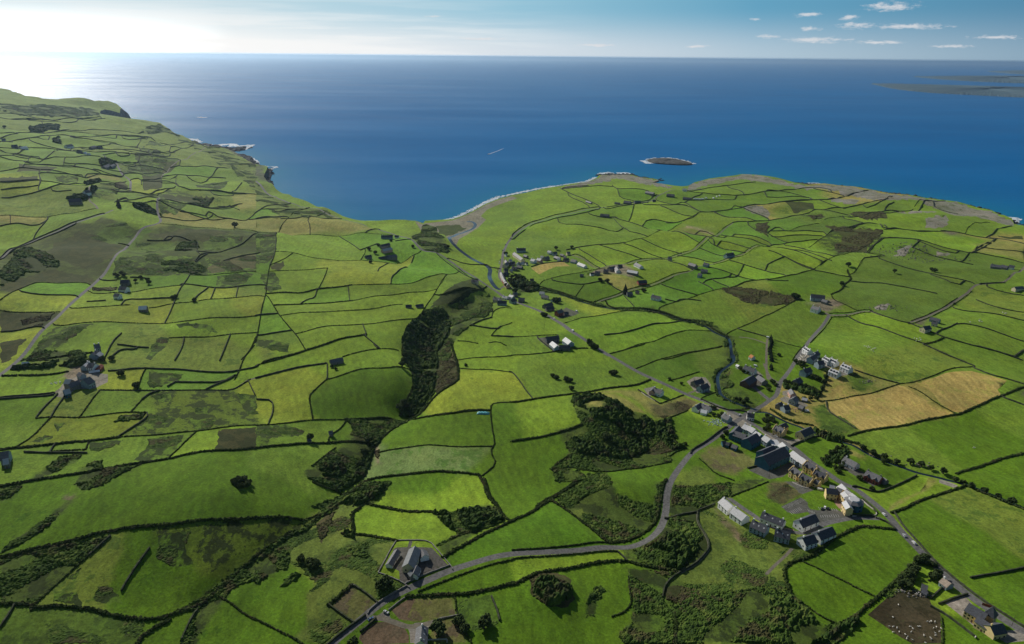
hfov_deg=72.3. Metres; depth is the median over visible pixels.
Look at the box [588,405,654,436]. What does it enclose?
thicket
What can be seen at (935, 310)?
hedge
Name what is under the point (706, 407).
cottage
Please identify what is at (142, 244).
scrub thicket
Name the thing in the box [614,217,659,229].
stone fence
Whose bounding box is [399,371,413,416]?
hedgerow
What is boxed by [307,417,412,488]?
scrub thicket
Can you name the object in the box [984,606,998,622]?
pyramid tower
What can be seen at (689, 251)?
track
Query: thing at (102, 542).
stone fence
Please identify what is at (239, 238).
scrub thicket
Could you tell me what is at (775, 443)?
hotel lobby
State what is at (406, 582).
stone fence
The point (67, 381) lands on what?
shed
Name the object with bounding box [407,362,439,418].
scrub thicket
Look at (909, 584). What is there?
tree
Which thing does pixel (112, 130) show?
stone fence
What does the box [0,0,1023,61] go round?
sky
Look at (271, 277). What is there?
scrub thicket
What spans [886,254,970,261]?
rubble heap
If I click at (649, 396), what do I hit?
stone fence
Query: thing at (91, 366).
farmhouse
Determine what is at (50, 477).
hedgerow
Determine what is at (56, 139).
thicket
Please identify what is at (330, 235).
hedge
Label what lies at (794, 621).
thicket
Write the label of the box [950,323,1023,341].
stone fence
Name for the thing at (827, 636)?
thicket
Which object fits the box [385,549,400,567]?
parish hall
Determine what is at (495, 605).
stone fence
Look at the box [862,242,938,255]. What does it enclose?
rubble heap
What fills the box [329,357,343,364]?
shed
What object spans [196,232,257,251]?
stone fence
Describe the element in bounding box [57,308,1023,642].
buildings
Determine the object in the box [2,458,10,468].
shed
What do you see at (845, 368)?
dormer house
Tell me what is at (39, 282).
hedge
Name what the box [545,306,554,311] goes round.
house
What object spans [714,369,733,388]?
scrub thicket
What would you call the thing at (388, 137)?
sea
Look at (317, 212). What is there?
scrub thicket
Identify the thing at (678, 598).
scrub thicket
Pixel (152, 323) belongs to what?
hedge
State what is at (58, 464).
scrub thicket
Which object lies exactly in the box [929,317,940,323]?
shed
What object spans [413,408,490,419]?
hedgerow
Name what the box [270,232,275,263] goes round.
stone fence
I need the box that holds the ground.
[0,88,1023,643]
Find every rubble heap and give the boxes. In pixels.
[857,304,906,314]
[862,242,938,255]
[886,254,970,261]
[895,588,931,597]
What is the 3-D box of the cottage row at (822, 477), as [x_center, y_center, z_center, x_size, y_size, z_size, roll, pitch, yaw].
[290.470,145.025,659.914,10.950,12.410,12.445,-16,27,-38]
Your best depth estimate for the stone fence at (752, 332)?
1053.42 m
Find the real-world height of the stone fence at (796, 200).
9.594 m
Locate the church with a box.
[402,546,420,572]
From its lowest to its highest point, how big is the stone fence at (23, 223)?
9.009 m
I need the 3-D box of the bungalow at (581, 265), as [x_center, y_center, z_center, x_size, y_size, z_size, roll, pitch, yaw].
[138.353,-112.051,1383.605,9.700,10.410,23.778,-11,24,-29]
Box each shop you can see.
[741,422,748,433]
[746,425,757,435]
[761,434,772,446]
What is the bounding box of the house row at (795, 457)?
[789,451,801,465]
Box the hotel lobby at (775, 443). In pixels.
[770,440,779,447]
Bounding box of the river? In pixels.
[448,221,1023,507]
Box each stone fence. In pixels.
[0,117,48,119]
[0,167,86,177]
[0,179,40,181]
[0,213,104,257]
[0,217,47,225]
[0,222,76,259]
[0,325,44,331]
[0,391,54,397]
[0,393,53,399]
[0,602,14,626]
[1,150,44,159]
[1,184,87,197]
[1,185,37,189]
[9,135,49,141]
[13,117,95,120]
[16,130,60,133]
[18,146,75,151]
[18,289,78,296]
[22,160,83,167]
[22,164,99,172]
[23,450,87,453]
[29,119,78,122]
[29,139,64,149]
[35,393,57,417]
[38,172,83,177]
[45,155,104,158]
[50,396,64,417]
[57,130,138,136]
[64,162,103,168]
[71,135,116,137]
[73,137,135,146]
[81,129,143,133]
[84,173,122,177]
[88,534,110,554]
[105,332,121,356]
[112,346,137,354]
[113,189,158,195]
[117,343,148,347]
[118,411,147,436]
[120,547,150,590]
[121,297,169,304]
[122,187,172,194]
[123,196,158,200]
[141,174,177,179]
[142,389,159,398]
[157,199,254,220]
[162,213,212,220]
[163,199,237,208]
[163,235,196,242]
[164,274,189,322]
[174,336,184,360]
[176,374,236,382]
[179,165,223,167]
[180,283,266,287]
[181,607,198,637]
[185,174,223,177]
[187,203,239,209]
[189,189,255,194]
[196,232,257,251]
[198,189,246,193]
[205,375,233,388]
[219,333,230,360]
[223,252,259,260]
[255,202,290,212]
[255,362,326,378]
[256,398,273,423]
[258,329,291,334]
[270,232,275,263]
[279,215,341,218]
[326,614,365,643]
[328,603,354,621]
[351,584,377,602]
[360,616,376,632]
[367,585,406,613]
[378,541,395,571]
[378,572,409,587]
[388,597,404,609]
[390,255,413,283]
[399,539,452,569]
[405,564,449,583]
[436,252,477,279]
[440,614,457,618]
[447,258,486,264]
[472,324,500,328]
[491,595,500,620]
[510,208,599,238]
[510,371,532,397]
[512,206,600,234]
[531,261,562,266]
[551,277,603,284]
[557,217,622,231]
[562,185,617,188]
[562,189,599,207]
[566,242,625,249]
[578,247,605,265]
[599,244,641,258]
[603,202,647,208]
[604,319,688,334]
[612,185,651,195]
[613,217,646,235]
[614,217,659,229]
[616,550,627,559]
[623,242,661,257]
[638,389,660,403]
[641,238,681,253]
[642,203,698,210]
[660,205,697,216]
[660,283,697,294]
[664,511,697,518]
[677,255,715,262]
[685,195,736,201]
[687,181,755,190]
[689,190,768,195]
[690,426,727,453]
[696,502,714,510]
[701,204,765,211]
[701,398,746,411]
[708,240,745,252]
[709,267,755,279]
[714,212,756,220]
[717,240,750,248]
[721,234,769,245]
[729,259,765,270]
[732,234,771,244]
[738,328,765,336]
[764,191,811,198]
[767,189,810,198]
[767,206,851,220]
[768,199,822,203]
[768,239,817,246]
[768,250,813,268]
[769,190,867,203]
[770,230,826,234]
[770,234,823,236]
[776,247,822,261]
[784,244,833,256]
[791,435,818,445]
[793,249,831,260]
[815,270,848,276]
[825,400,855,428]
[841,222,886,228]
[846,314,923,342]
[849,280,895,285]
[850,514,876,517]
[852,474,916,491]
[855,369,898,383]
[861,498,876,511]
[864,252,884,257]
[870,310,906,322]
[878,256,974,283]
[878,517,895,528]
[880,224,932,231]
[883,237,969,252]
[884,228,937,231]
[894,511,938,563]
[896,285,936,293]
[908,322,1015,355]
[912,247,972,264]
[917,239,958,252]
[922,342,974,365]
[924,344,965,361]
[929,586,942,598]
[930,273,964,284]
[930,604,976,637]
[936,231,995,238]
[938,563,1023,627]
[938,592,968,604]
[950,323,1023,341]
[951,305,1023,320]
[967,252,1023,262]
[970,566,1023,578]
[973,366,1023,383]
[976,246,1023,252]
[976,299,1023,312]
[978,345,1022,360]
[986,283,1023,295]
[989,236,1023,243]
[1001,395,1023,404]
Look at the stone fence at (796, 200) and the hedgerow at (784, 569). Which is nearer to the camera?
the hedgerow at (784, 569)
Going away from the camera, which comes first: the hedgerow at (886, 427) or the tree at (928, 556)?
the tree at (928, 556)
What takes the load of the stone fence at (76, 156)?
on the ground
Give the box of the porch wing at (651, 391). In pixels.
[649,387,655,394]
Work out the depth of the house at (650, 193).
2116.73 m
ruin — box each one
[415,304,423,307]
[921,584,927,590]
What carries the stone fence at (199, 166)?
on the ground
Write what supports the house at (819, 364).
on the ground
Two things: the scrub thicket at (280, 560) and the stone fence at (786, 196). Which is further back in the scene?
the stone fence at (786, 196)
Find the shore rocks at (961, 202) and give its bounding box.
[891,192,1023,224]
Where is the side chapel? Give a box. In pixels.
[419,549,429,561]
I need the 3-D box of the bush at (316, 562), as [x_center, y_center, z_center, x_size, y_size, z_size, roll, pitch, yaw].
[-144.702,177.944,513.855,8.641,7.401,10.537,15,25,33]
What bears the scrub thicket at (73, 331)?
on the ground
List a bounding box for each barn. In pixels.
[0,451,11,465]
[80,376,95,388]
[138,306,148,312]
[379,243,389,248]
[387,254,396,259]
[549,341,558,350]
[562,337,574,346]
[637,280,646,284]
[739,375,756,388]
[810,294,824,300]
[1001,265,1008,269]
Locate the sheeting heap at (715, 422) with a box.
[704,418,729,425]
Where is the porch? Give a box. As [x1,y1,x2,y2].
[407,570,412,579]
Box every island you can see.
[647,158,692,164]
[872,83,1023,97]
[915,76,1023,82]
[987,70,1023,73]
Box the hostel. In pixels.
[743,364,757,374]
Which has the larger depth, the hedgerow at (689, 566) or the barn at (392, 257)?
the barn at (392, 257)
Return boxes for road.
[0,198,161,376]
[0,210,112,258]
[61,148,131,189]
[255,181,509,299]
[330,417,742,643]
[498,189,696,281]
[517,302,1023,633]
[726,497,820,534]
[742,315,829,416]
[754,386,768,399]
[818,516,884,527]
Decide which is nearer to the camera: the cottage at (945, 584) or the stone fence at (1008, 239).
the cottage at (945, 584)
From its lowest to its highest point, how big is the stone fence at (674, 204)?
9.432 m
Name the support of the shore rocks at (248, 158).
on the ground
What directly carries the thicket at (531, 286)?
on the ground
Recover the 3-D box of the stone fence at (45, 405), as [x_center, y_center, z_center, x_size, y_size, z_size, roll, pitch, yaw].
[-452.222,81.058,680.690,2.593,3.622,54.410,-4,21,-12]
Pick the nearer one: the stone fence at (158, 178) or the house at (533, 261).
the house at (533, 261)
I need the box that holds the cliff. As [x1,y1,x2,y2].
[100,108,657,182]
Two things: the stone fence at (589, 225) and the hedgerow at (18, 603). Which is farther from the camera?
the stone fence at (589, 225)
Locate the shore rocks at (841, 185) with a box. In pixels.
[795,182,890,192]
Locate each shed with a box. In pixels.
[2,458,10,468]
[63,379,74,386]
[63,389,71,397]
[65,380,80,390]
[76,372,86,379]
[95,364,103,371]
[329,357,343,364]
[627,270,638,275]
[700,409,707,415]
[731,444,738,450]
[798,405,804,410]
[821,299,828,304]
[921,589,928,595]
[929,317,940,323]
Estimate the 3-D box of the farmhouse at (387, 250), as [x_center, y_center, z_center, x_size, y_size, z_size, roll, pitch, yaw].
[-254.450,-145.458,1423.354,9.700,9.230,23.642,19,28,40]
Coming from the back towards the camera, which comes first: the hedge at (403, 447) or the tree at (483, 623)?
the hedge at (403, 447)
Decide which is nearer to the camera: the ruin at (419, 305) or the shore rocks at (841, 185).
the ruin at (419, 305)
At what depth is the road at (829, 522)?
591.19 m
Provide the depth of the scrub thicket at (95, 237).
1275.70 m
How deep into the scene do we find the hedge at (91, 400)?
690.81 m
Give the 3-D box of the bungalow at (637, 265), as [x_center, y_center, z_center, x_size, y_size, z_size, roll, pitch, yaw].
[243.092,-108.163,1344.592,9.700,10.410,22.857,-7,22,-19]
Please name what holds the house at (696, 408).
on the ground
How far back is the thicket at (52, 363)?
757.82 m
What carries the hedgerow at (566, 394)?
on the ground
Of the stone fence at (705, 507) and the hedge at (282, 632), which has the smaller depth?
the hedge at (282, 632)
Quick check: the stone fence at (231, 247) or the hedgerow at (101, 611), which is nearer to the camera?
the hedgerow at (101, 611)
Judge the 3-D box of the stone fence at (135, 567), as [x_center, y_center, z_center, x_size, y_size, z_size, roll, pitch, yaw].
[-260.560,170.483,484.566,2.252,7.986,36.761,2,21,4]
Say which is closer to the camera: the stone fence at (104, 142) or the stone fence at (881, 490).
the stone fence at (881, 490)
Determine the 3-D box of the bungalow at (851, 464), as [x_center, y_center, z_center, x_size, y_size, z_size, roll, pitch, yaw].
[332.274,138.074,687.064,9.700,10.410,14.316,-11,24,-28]
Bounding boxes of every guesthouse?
[772,424,787,437]
[795,427,814,440]
[962,603,988,623]
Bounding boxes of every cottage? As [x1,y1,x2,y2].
[80,360,90,370]
[471,278,478,284]
[512,252,524,261]
[701,403,711,412]
[722,413,731,422]
[747,411,754,420]
[775,402,782,409]
[812,477,821,487]
[931,320,937,326]
[938,576,953,590]
[1011,286,1023,291]
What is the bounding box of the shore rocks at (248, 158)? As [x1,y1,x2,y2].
[234,153,259,164]
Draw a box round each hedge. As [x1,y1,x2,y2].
[0,208,94,216]
[0,282,90,299]
[0,310,59,312]
[16,417,51,447]
[34,552,92,603]
[35,411,143,418]
[52,315,256,325]
[53,448,85,450]
[69,304,129,308]
[78,390,99,417]
[88,285,180,293]
[99,379,249,390]
[114,463,141,477]
[115,430,193,437]
[149,295,264,307]
[160,223,253,230]
[168,430,196,456]
[169,331,257,337]
[190,271,255,275]
[194,424,256,431]
[217,595,256,620]
[234,345,254,379]
[250,616,303,643]
[254,292,266,342]
[255,231,389,235]
[255,349,307,367]
[255,418,346,425]
[266,295,305,348]
[275,251,420,263]
[281,304,401,315]
[295,318,416,333]
[308,379,326,419]
[311,447,335,465]
[312,482,345,494]
[327,366,407,378]
[327,419,346,443]
[342,348,398,356]
[353,289,435,300]
[354,271,458,284]
[378,444,427,452]
[417,557,513,591]
[422,274,446,310]
[428,444,492,446]
[454,595,471,642]
[459,355,512,359]
[461,368,511,372]
[481,443,495,475]
[490,401,509,442]
[510,549,615,560]
[511,347,587,355]
[511,541,607,550]
[512,334,557,336]
[513,347,586,354]
[539,268,598,284]
[565,310,625,322]
[579,461,670,471]
[593,274,671,302]
[601,276,673,301]
[609,330,710,353]
[611,575,631,616]
[627,212,698,241]
[627,223,730,262]
[628,235,723,264]
[635,345,721,368]
[658,287,728,309]
[658,394,683,403]
[663,346,722,359]
[668,371,699,380]
[699,458,734,480]
[726,315,765,334]
[730,481,768,496]
[767,299,802,314]
[790,592,834,623]
[802,558,874,596]
[810,317,831,342]
[823,383,901,400]
[829,309,869,313]
[834,312,869,316]
[898,366,974,383]
[907,291,971,323]
[908,386,956,413]
[911,297,957,320]
[940,616,943,643]
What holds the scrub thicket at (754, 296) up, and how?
on the ground
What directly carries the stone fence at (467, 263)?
on the ground
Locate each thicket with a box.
[0,103,99,116]
[0,246,59,285]
[0,485,21,500]
[0,512,57,552]
[0,535,106,602]
[10,359,59,370]
[20,312,54,325]
[21,349,86,360]
[28,123,59,132]
[31,325,86,361]
[45,618,144,643]
[46,454,81,472]
[52,136,61,143]
[54,595,73,602]
[57,176,78,182]
[59,356,92,367]
[65,185,97,199]
[74,464,131,489]
[77,480,103,489]
[82,459,103,467]
[83,178,101,184]
[90,222,133,241]
[90,443,119,451]
[91,187,115,197]
[92,286,116,290]
[93,586,113,597]
[98,157,117,166]
[100,183,118,193]
[112,181,127,188]
[112,254,256,275]
[114,411,145,421]
[119,253,160,260]
[127,163,162,174]
[132,202,160,214]
[135,146,167,176]
[136,243,155,252]
[143,415,167,424]
[145,124,179,136]
[146,435,181,448]
[147,371,182,387]
[150,337,168,348]
[152,394,167,398]
[156,531,190,564]
[159,199,185,214]
[161,260,207,275]
[163,565,255,643]
[166,130,257,177]
[175,240,199,250]
[176,322,216,332]
[187,197,213,207]
[196,182,227,188]
[200,420,213,429]
[205,238,235,250]
[206,147,256,190]
[210,235,243,249]
[217,256,255,270]
[221,273,250,281]
[237,393,257,413]
[254,545,290,583]
[255,183,332,217]
[255,232,276,259]
[255,339,288,351]
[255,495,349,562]
[256,516,403,599]
[257,427,303,435]
[260,272,280,290]
[280,571,301,586]
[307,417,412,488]
[307,584,345,643]
[308,492,362,526]
[311,480,391,509]
[316,511,335,538]
[319,461,346,477]
[335,434,381,492]
[343,483,385,507]
[343,528,355,537]
[345,541,369,557]
[353,430,373,439]
[374,449,379,458]
[401,308,451,368]
[401,349,438,416]
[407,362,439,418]
[412,224,449,252]
[432,294,492,364]
[433,508,453,529]
[435,347,459,392]
[436,510,502,545]
[456,505,504,532]
[457,598,498,630]
[511,274,538,291]
[530,573,569,602]
[533,574,573,606]
[537,287,738,360]
[552,468,586,482]
[553,394,682,471]
[557,478,664,540]
[558,472,609,504]
[571,436,647,458]
[572,392,623,408]
[586,585,605,616]
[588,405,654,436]
[618,568,677,643]
[630,582,641,601]
[633,516,703,568]
[645,438,673,453]
[652,531,700,569]
[655,417,684,450]
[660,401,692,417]
[664,585,706,604]
[667,583,768,643]
[670,482,740,515]
[696,509,768,594]
[711,340,760,411]
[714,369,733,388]
[722,287,768,303]
[730,388,747,403]
[755,222,769,236]
[767,591,810,643]
[768,549,787,590]
[768,589,817,632]
[769,290,801,305]
[769,483,792,501]
[782,382,820,395]
[792,550,807,558]
[801,214,823,219]
[810,615,859,643]
[813,426,844,443]
[818,404,846,433]
[822,445,848,465]
[826,225,882,251]
[826,621,859,643]
[849,372,867,391]
[851,211,886,219]
[884,562,923,597]
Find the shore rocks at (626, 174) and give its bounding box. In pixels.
[595,173,663,180]
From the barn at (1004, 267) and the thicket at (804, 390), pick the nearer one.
the thicket at (804, 390)
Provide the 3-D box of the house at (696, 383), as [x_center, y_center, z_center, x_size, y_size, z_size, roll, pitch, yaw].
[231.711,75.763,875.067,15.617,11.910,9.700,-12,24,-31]
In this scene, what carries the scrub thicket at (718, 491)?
on the ground
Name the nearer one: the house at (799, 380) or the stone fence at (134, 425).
the stone fence at (134, 425)
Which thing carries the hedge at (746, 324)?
on the ground
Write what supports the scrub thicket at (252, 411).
on the ground
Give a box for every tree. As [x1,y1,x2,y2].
[306,433,313,438]
[356,460,364,465]
[360,448,369,454]
[364,436,372,443]
[395,403,403,409]
[400,399,407,404]
[429,618,445,631]
[434,625,446,636]
[477,617,489,628]
[480,613,491,622]
[870,449,876,454]
[896,578,904,585]
[903,581,913,588]
[904,568,917,577]
[906,458,915,463]
[908,566,918,574]
[912,564,921,570]
[917,554,926,562]
[918,460,925,465]
[921,553,930,559]
[928,571,937,579]
[932,569,943,577]
[940,467,947,473]
[952,476,959,481]
[968,482,975,486]
[980,487,988,492]
[1007,496,1017,503]
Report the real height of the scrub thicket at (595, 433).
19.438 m
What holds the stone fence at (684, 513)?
on the ground
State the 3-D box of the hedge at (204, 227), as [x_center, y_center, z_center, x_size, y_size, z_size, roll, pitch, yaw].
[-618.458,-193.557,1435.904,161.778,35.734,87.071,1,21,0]
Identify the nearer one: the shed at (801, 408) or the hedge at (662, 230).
the shed at (801, 408)
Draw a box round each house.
[64,144,73,148]
[82,190,91,195]
[89,349,98,359]
[93,342,100,351]
[113,293,122,299]
[414,623,428,643]
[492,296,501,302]
[502,262,509,267]
[509,298,516,303]
[516,248,525,252]
[518,298,524,302]
[530,258,536,263]
[542,256,549,260]
[542,301,552,308]
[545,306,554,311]
[554,308,563,316]
[600,213,609,217]
[607,265,614,270]
[626,291,632,296]
[645,191,654,195]
[653,386,663,396]
[690,377,704,387]
[692,403,701,412]
[696,382,709,392]
[717,497,734,514]
[723,252,734,257]
[729,506,749,524]
[749,518,769,537]
[760,510,785,529]
[774,527,790,544]
[780,403,790,412]
[787,389,795,397]
[788,396,798,405]
[792,376,803,385]
[792,514,819,532]
[796,534,817,550]
[797,457,805,468]
[799,367,812,376]
[802,345,812,354]
[806,353,817,363]
[809,350,820,357]
[811,526,836,544]
[814,360,824,368]
[822,355,830,365]
[828,367,840,378]
[829,357,839,367]
[840,362,852,373]
[844,496,863,512]
[863,469,882,484]
[919,325,931,333]
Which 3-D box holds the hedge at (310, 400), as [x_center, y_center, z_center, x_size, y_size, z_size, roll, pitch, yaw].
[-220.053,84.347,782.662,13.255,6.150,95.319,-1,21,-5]
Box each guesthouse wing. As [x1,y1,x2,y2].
[778,423,788,429]
[973,616,989,632]
[982,622,1007,639]
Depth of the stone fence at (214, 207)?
1712.56 m
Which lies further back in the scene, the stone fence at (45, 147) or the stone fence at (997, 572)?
the stone fence at (45, 147)
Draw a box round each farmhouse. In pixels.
[68,198,82,204]
[86,361,98,370]
[118,285,129,292]
[120,279,130,285]
[381,234,392,238]
[381,247,392,252]
[545,335,559,342]
[688,262,697,268]
[810,305,821,313]
[990,263,1001,269]
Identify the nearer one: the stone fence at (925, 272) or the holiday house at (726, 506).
the holiday house at (726, 506)
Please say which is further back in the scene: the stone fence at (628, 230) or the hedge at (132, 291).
the stone fence at (628, 230)
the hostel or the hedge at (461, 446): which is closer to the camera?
the hedge at (461, 446)
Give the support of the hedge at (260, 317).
on the ground
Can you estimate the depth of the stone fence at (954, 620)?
475.74 m
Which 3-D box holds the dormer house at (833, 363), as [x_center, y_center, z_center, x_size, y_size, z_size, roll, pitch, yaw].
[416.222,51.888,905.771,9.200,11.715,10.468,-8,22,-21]
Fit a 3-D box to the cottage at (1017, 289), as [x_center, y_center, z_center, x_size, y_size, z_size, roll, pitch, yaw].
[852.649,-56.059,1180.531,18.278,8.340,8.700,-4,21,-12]
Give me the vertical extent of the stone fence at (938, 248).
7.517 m
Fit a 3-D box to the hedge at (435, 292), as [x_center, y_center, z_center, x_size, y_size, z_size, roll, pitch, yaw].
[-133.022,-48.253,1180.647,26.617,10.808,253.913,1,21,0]
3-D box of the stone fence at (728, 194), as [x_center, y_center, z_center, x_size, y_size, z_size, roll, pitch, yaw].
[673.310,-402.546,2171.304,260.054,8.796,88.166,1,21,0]
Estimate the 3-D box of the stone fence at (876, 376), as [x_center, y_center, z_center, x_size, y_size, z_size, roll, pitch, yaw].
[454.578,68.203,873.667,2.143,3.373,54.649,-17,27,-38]
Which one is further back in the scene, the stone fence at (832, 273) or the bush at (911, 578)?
the stone fence at (832, 273)
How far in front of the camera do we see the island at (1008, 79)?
14945.60 m
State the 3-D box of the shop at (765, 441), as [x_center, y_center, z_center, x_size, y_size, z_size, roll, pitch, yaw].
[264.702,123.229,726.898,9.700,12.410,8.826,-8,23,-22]
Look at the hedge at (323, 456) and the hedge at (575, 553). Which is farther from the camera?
the hedge at (323, 456)
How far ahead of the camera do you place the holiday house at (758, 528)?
574.51 m
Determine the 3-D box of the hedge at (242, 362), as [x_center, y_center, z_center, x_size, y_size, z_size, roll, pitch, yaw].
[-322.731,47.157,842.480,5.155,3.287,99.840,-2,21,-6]
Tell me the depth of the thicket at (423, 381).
856.78 m
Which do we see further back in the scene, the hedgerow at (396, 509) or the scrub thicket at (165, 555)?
the hedgerow at (396, 509)
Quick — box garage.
[881,477,889,484]
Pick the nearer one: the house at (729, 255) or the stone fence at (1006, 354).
the stone fence at (1006, 354)
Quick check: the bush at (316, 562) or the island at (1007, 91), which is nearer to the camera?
the bush at (316, 562)
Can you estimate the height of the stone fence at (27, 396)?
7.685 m
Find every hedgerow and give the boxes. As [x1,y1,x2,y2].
[0,436,118,449]
[0,460,142,486]
[0,516,257,558]
[0,600,36,605]
[1,370,68,376]
[26,351,92,360]
[29,603,164,620]
[108,364,258,372]
[135,618,171,643]
[139,446,258,463]
[159,554,255,619]
[253,514,306,521]
[254,441,329,448]
[256,480,366,557]
[261,348,312,363]
[266,284,351,293]
[273,300,352,305]
[307,333,366,348]
[326,583,353,605]
[329,440,369,443]
[341,532,398,541]
[344,416,391,419]
[349,505,360,534]
[360,469,479,482]
[365,501,438,513]
[372,377,459,443]
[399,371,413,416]
[405,581,514,597]
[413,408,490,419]
[434,286,475,294]
[441,519,512,557]
[448,286,486,304]
[449,342,459,379]
[477,473,495,505]
[483,477,510,520]
[509,558,679,585]
[510,392,575,402]
[510,422,582,441]
[512,482,577,521]
[535,480,577,508]
[539,285,595,301]
[549,453,575,470]
[550,498,610,543]
[575,379,650,393]
[604,300,660,311]
[610,478,667,543]
[660,310,692,319]
[662,510,708,596]
[673,612,678,643]
[693,319,728,337]
[730,278,769,287]
[769,408,813,425]
[771,259,826,278]
[782,554,815,592]
[811,524,895,555]
[814,429,857,443]
[831,269,851,293]
[832,592,885,628]
[847,417,931,436]
[854,441,897,464]
[880,561,921,596]
[890,483,966,513]
[924,337,943,343]
[928,385,1023,418]
[955,452,1023,474]
[967,485,1023,509]
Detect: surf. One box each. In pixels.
[212,144,238,146]
[443,177,596,219]
[640,157,695,163]
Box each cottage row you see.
[788,465,804,480]
[798,472,813,486]
[802,460,819,475]
[812,468,829,483]
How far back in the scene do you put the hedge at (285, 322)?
973.40 m
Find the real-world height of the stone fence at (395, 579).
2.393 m
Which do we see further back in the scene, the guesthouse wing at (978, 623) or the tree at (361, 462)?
the tree at (361, 462)
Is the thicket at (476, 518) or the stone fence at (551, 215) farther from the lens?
the stone fence at (551, 215)
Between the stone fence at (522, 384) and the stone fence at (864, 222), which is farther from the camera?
the stone fence at (864, 222)
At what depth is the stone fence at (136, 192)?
1615.72 m
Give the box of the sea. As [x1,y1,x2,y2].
[0,52,1023,225]
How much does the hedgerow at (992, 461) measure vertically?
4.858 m
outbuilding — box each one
[497,300,506,305]
[559,345,569,350]
[756,374,767,384]
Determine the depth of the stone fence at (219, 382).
781.17 m
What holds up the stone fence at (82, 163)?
on the ground
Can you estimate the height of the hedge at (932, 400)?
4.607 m
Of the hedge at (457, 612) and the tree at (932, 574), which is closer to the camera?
the hedge at (457, 612)
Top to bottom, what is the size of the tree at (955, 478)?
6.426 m
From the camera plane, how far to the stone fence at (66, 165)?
1809.21 m
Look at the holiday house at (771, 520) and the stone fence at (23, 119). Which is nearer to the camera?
the holiday house at (771, 520)
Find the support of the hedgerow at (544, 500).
on the ground
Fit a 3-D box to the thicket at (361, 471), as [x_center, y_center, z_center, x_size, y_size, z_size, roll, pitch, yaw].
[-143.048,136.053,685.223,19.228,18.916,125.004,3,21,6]
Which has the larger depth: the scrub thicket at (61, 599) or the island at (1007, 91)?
the island at (1007, 91)
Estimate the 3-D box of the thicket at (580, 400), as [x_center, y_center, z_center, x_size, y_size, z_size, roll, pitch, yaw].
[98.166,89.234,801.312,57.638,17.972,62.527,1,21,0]
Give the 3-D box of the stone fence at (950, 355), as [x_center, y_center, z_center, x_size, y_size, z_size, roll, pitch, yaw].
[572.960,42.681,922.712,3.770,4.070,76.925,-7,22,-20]
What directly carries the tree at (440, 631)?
on the ground
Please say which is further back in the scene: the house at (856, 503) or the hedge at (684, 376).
the hedge at (684, 376)
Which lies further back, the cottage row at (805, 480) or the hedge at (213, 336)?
the hedge at (213, 336)
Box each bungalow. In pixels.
[541,295,548,299]
[577,262,587,268]
[633,262,643,268]
[651,295,661,300]
[841,456,859,469]
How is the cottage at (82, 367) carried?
on the ground
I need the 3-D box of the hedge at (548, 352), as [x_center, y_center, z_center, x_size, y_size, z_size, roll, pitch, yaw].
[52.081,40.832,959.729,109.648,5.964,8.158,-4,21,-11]
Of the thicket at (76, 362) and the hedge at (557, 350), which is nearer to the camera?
the thicket at (76, 362)
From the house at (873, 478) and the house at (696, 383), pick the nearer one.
the house at (873, 478)
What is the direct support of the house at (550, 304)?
on the ground
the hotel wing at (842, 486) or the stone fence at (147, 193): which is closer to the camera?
the hotel wing at (842, 486)
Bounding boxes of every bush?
[97,355,105,360]
[116,369,124,375]
[131,381,139,387]
[296,553,304,561]
[305,557,313,566]
[308,558,321,569]
[347,635,358,643]
[375,578,387,590]
[377,574,393,586]
[451,613,464,625]
[459,623,470,633]
[602,431,611,439]
[856,475,863,480]
[908,576,915,582]
[931,561,937,566]
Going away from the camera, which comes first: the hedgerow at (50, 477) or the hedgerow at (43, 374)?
the hedgerow at (50, 477)
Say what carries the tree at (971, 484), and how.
on the ground
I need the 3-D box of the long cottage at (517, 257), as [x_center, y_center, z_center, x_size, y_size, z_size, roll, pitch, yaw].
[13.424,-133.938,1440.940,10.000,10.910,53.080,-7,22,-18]
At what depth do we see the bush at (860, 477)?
661.85 m
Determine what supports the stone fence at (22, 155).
on the ground
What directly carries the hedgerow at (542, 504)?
on the ground
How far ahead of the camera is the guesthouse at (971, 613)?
473.24 m
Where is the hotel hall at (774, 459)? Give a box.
[754,446,790,470]
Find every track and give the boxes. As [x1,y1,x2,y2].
[88,186,98,208]
[98,363,326,390]
[161,147,204,177]
[370,615,432,628]
[570,254,605,267]
[598,246,755,301]
[609,223,732,265]
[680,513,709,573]
[765,338,768,379]
[765,548,793,574]
[824,267,1023,322]
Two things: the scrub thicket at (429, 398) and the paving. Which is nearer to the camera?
the paving
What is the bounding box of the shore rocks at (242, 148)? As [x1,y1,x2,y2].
[196,143,252,150]
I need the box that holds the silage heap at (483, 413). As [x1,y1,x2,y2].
[477,411,489,414]
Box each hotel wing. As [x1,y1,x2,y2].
[728,426,742,439]
[732,431,747,443]
[741,433,761,450]
[756,445,775,456]
[777,442,788,451]
[824,488,837,499]
[836,483,850,491]
[836,487,843,499]
[839,491,848,502]
[841,500,853,515]
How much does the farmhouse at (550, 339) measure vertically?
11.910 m
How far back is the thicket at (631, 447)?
710.16 m
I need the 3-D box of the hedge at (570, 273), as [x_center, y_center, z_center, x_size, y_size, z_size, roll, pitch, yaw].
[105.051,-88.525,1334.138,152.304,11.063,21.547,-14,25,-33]
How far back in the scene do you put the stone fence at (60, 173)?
1678.39 m
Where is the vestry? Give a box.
[411,565,420,579]
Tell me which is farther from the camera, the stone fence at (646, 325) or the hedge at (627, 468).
the stone fence at (646, 325)
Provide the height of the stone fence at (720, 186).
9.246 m
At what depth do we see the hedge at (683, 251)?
1487.75 m
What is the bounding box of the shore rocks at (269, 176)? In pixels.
[266,168,273,184]
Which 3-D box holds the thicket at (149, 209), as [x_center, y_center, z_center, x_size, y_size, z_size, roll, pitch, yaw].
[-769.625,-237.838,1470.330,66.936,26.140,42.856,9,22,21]
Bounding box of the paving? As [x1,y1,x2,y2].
[769,499,841,529]

